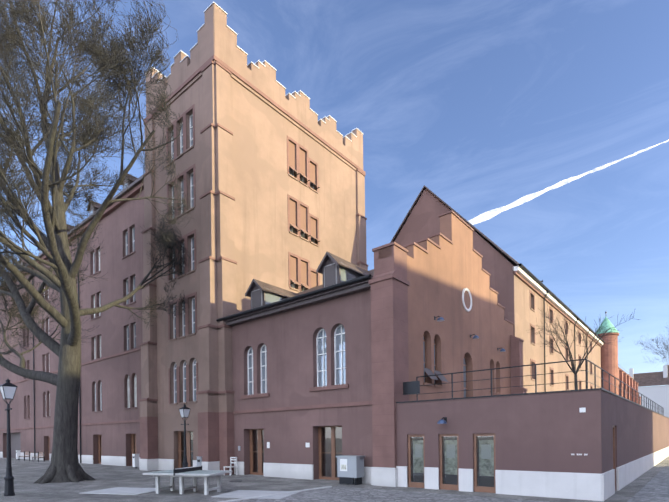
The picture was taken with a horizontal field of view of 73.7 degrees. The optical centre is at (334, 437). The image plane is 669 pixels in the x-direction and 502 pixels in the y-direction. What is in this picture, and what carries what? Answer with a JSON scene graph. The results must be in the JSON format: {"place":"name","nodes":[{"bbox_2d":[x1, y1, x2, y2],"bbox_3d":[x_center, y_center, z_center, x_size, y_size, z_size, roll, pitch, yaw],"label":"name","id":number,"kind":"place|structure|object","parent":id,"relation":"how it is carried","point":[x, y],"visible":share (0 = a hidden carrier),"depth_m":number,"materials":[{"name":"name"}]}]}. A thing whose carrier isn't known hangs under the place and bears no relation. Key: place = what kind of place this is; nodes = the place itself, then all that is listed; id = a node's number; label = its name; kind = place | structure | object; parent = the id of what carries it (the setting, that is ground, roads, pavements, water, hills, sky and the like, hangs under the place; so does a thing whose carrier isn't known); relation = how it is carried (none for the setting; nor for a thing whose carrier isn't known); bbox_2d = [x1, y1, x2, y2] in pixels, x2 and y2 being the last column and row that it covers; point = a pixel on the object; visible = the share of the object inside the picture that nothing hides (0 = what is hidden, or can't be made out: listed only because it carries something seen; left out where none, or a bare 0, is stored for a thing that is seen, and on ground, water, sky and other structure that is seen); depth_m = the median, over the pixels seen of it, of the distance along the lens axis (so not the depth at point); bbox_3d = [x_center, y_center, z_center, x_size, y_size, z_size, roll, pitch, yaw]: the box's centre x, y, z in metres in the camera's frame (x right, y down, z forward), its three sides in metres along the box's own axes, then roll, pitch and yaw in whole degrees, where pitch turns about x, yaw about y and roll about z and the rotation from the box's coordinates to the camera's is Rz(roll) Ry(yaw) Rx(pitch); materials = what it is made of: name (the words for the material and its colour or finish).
{"place":"outdoors","nodes":[
{"label":"outdoors","id":0,"kind":"place"},
{"bbox_2d":[0,456,668,501],"bbox_3d":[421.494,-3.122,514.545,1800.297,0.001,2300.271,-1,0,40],"label":"ground","id":1,"kind":"structure","parent":0,"point":[26,473],"depth_m":18.38,"materials":[{"name":"grey stone"}]},
{"bbox_2d":[0,379,17,495],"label":"lamp post","id":2,"kind":"object","parent":1,"relation":"on","point":[7,389],"visible":1,"depth_m":15.97,"materials":[{"name":"grey metal"}]},
{"bbox_2d":[16,450,20,459],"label":"litter bin","id":3,"kind":"object","parent":1,"relation":"on","point":[17,454],"visible":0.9,"depth_m":45.74,"materials":[{"name":"white metal"}]},
{"bbox_2d":[19,451,30,460],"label":"bench","id":4,"kind":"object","parent":1,"relation":"on","point":[26,453],"depth_m":44.09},
{"bbox_2d":[32,452,44,461],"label":"chair","id":5,"kind":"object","parent":1,"relation":"on","point":[43,455],"depth_m":41.31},
{"bbox_2d":[0,173,183,465],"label":"wing","id":6,"kind":"structure","parent":1,"relation":"on","point":[109,407],"depth_m":35.88,"materials":[{"name":"pink paint"}]},
{"bbox_2d":[0,0,194,483],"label":"bare tree","id":7,"kind":"object","parent":1,"relation":"on","point":[64,466],"visible":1,"depth_m":20.09,"materials":[{"name":"brown plant"}]},
{"bbox_2d":[132,454,138,467],"bbox_3d":[-13.489,1.627,30.284,0.390,0.990,0.340,-1,0,40],"label":"litter bin","id":8,"kind":"object","parent":1,"relation":"on","point":[135,460],"visible":1,"depth_m":30.18,"materials":[{"name":"white metal"}]},
{"bbox_2d":[179,403,189,467],"bbox_3d":[-8.085,0.108,24.126,0.700,3.900,0.480,-1,0,40],"label":"lamp post","id":9,"kind":"object","parent":1,"relation":"on","point":[184,410],"visible":0.94,"depth_m":24.06,"materials":[{"name":"grey metal"}]},
{"bbox_2d":[143,466,232,494],"bbox_3d":[-5.330,1.567,16.290,2.741,0.947,1.721,0,0,16],"label":"ping pong table","id":10,"kind":"object","parent":1,"relation":"on","point":[195,472],"visible":1,"depth_m":16.04,"materials":[{"name":"concrete"}]},
{"bbox_2d":[82,487,300,498],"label":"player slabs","id":11,"kind":"structure","parent":1,"relation":"on","point":[138,491],"depth_m":16.12,"materials":[{"name":"concrete"}]},
{"bbox_2d":[197,456,201,465],"bbox_3d":[-7.321,1.554,24.482,0.390,0.990,0.340,-1,0,40],"label":"litter bin","id":12,"kind":"object","parent":1,"relation":"on","point":[199,460],"visible":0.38,"depth_m":24.32,"materials":[{"name":"grey metal"}]},
{"bbox_2d":[223,457,237,475],"bbox_3d":[-5.550,1.548,23.799,0.560,0.960,0.500,-1,0,40],"label":"white chair","id":13,"kind":"object","parent":1,"relation":"on","point":[230,466],"visible":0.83,"depth_m":23.79,"materials":[{"name":"white"}]},
{"bbox_2d":[139,2,367,474],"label":"tower","id":14,"kind":"structure","parent":1,"relation":"on","point":[271,174],"depth_m":27.00,"materials":[{"name":"beige paint"}]},
{"bbox_2d":[219,480,331,501],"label":"kerb setts","id":15,"kind":"structure","parent":1,"relation":"on","point":[270,494],"depth_m":15.46,"materials":[{"name":"stone"}]},
{"bbox_2d":[336,455,364,484],"bbox_3d":[0.666,1.365,18.605,1.100,1.180,0.600,-1,0,40],"label":"electric cabinet","id":16,"kind":"object","parent":1,"relation":"on","point":[350,468],"visible":1,"depth_m":18.36,"materials":[{"name":"grey metal"}]},
{"bbox_2d":[216,252,504,483],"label":"hall","id":17,"kind":"structure","parent":1,"relation":"on","point":[301,376],"depth_m":21.06,"materials":[{"name":"paint"}]},
{"bbox_2d":[368,210,527,486],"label":"stepped gable","id":18,"kind":"structure","parent":1,"relation":"on","point":[436,308],"depth_m":20.30,"materials":[{"name":"pink paint"}]},
{"bbox_2d":[390,185,604,392],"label":"long wing","id":19,"kind":"structure","parent":1,"relation":"on","point":[524,295],"depth_m":33.30,"materials":[{"name":"beige paint"}]},
{"bbox_2d":[396,359,668,500],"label":"terrace block","id":20,"kind":"structure","parent":1,"relation":"on","point":[599,444],"depth_m":15.15,"materials":[{"name":"paint"}]},
{"bbox_2d":[531,304,637,389],"bbox_3d":[13.517,-4.468,25.046,5.098,6.101,4.739,0,0,21],"label":"terrace tree","id":21,"kind":"object","parent":20,"relation":"on","point":[572,362],"visible":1,"depth_m":24.96,"materials":[{"name":"brown plant"}]},
{"bbox_2d":[596,311,640,404],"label":"turret","id":22,"kind":"object","parent":1,"relation":"on","point":[609,359],"visible":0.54,"depth_m":53.78,"materials":[{"name":"red stone"}]},
{"bbox_2d":[628,365,668,417],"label":"houses","id":23,"kind":"structure","parent":1,"relation":"on","point":[656,393],"depth_m":109.07,"materials":[{"name":"grey paint"}]},
{"bbox_2d":[637,324,668,367],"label":"street tree","id":24,"kind":"object","parent":1,"relation":"on","point":[663,351],"visible":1,"depth_m":59.53,"materials":[{"name":"grey plant"}]},
{"bbox_2d":[0,0,668,386],"label":"sky","id":25,"kind":"structure","parent":0,"point":[484,105],"materials":[{"name":"blue"}]},
{"bbox_2d":[233,464,668,501],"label":"street paving","id":26,"kind":"structure","parent":0,"point":[655,488],"depth_m":14.49,"materials":[{"name":"grey stone"}]},
{"bbox_2d":[469,139,668,224],"bbox_3d":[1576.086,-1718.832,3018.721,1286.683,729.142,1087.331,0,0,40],"label":"contrail","id":27,"kind":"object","parent":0,"point":[520,202],"depth_m":3015.66,"materials":[{"name":"white"}]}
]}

